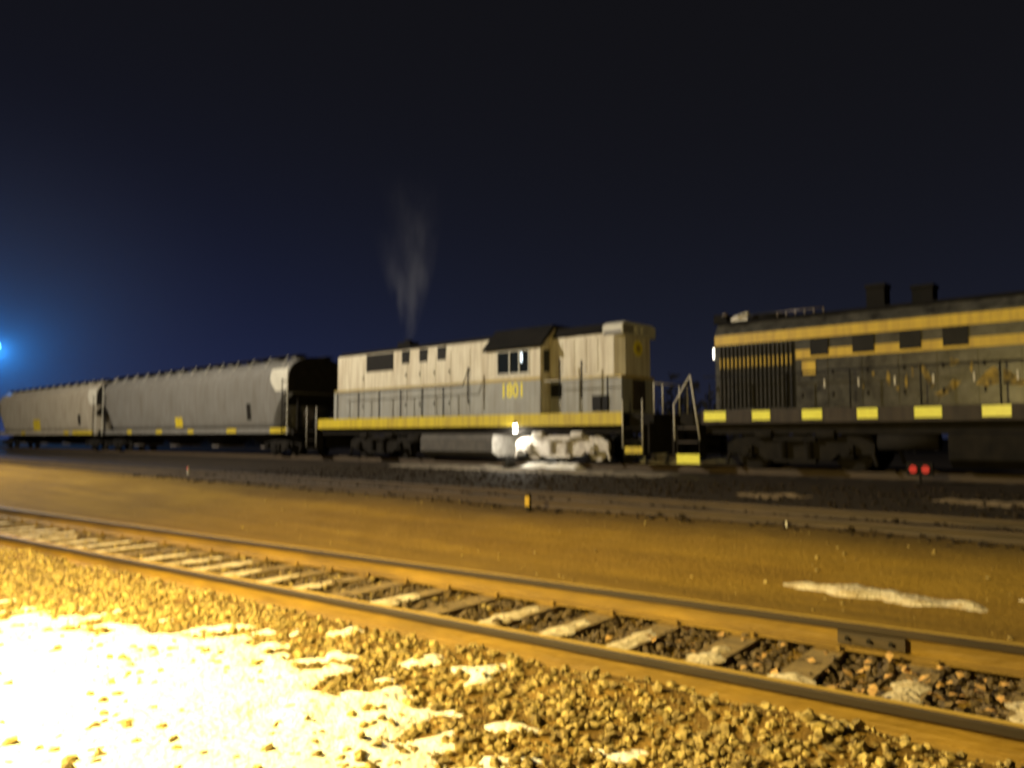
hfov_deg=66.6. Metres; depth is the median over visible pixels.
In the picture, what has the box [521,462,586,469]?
snow
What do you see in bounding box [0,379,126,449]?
hopper car
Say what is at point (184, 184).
sky
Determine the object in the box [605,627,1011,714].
gravel
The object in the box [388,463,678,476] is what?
snow
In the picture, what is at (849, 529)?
gravel
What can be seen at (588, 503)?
railway track
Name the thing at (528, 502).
marker post
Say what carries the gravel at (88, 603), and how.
on the ground
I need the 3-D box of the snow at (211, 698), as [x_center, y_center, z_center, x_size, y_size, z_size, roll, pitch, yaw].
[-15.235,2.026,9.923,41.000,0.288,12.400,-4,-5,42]
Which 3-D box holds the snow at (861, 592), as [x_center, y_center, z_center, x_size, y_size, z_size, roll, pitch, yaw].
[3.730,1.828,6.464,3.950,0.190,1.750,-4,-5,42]
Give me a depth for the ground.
9.62 m
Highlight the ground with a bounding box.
[0,438,1023,767]
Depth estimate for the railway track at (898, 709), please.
5.36 m
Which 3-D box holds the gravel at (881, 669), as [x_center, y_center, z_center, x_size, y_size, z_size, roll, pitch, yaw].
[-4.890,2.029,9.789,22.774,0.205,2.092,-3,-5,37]
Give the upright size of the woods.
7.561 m
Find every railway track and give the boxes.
[0,446,1023,485]
[0,458,1023,544]
[0,507,1023,767]
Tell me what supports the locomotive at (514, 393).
on the railway track at (982, 478)
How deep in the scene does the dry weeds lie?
26.01 m
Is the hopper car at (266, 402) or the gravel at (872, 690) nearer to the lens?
the gravel at (872, 690)
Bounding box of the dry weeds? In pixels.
[500,454,518,467]
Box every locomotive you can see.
[306,321,687,463]
[672,283,1023,471]
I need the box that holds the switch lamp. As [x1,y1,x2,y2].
[906,462,933,483]
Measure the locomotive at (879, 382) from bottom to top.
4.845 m
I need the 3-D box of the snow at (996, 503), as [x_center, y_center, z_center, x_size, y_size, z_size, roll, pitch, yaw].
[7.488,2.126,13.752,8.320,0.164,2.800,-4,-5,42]
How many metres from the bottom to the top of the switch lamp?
0.520 m
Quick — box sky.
[0,0,1023,438]
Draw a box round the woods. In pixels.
[168,372,934,452]
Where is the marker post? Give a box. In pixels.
[525,494,530,511]
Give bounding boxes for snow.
[0,592,648,767]
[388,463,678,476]
[496,434,739,465]
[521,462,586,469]
[736,492,1023,507]
[783,582,1023,611]
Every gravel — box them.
[0,518,1023,720]
[0,523,1023,767]
[123,465,1023,549]
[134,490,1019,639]
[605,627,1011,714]
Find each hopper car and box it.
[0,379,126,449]
[101,354,337,455]
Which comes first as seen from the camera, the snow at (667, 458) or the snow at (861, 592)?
the snow at (861, 592)
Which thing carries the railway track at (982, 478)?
on the ground

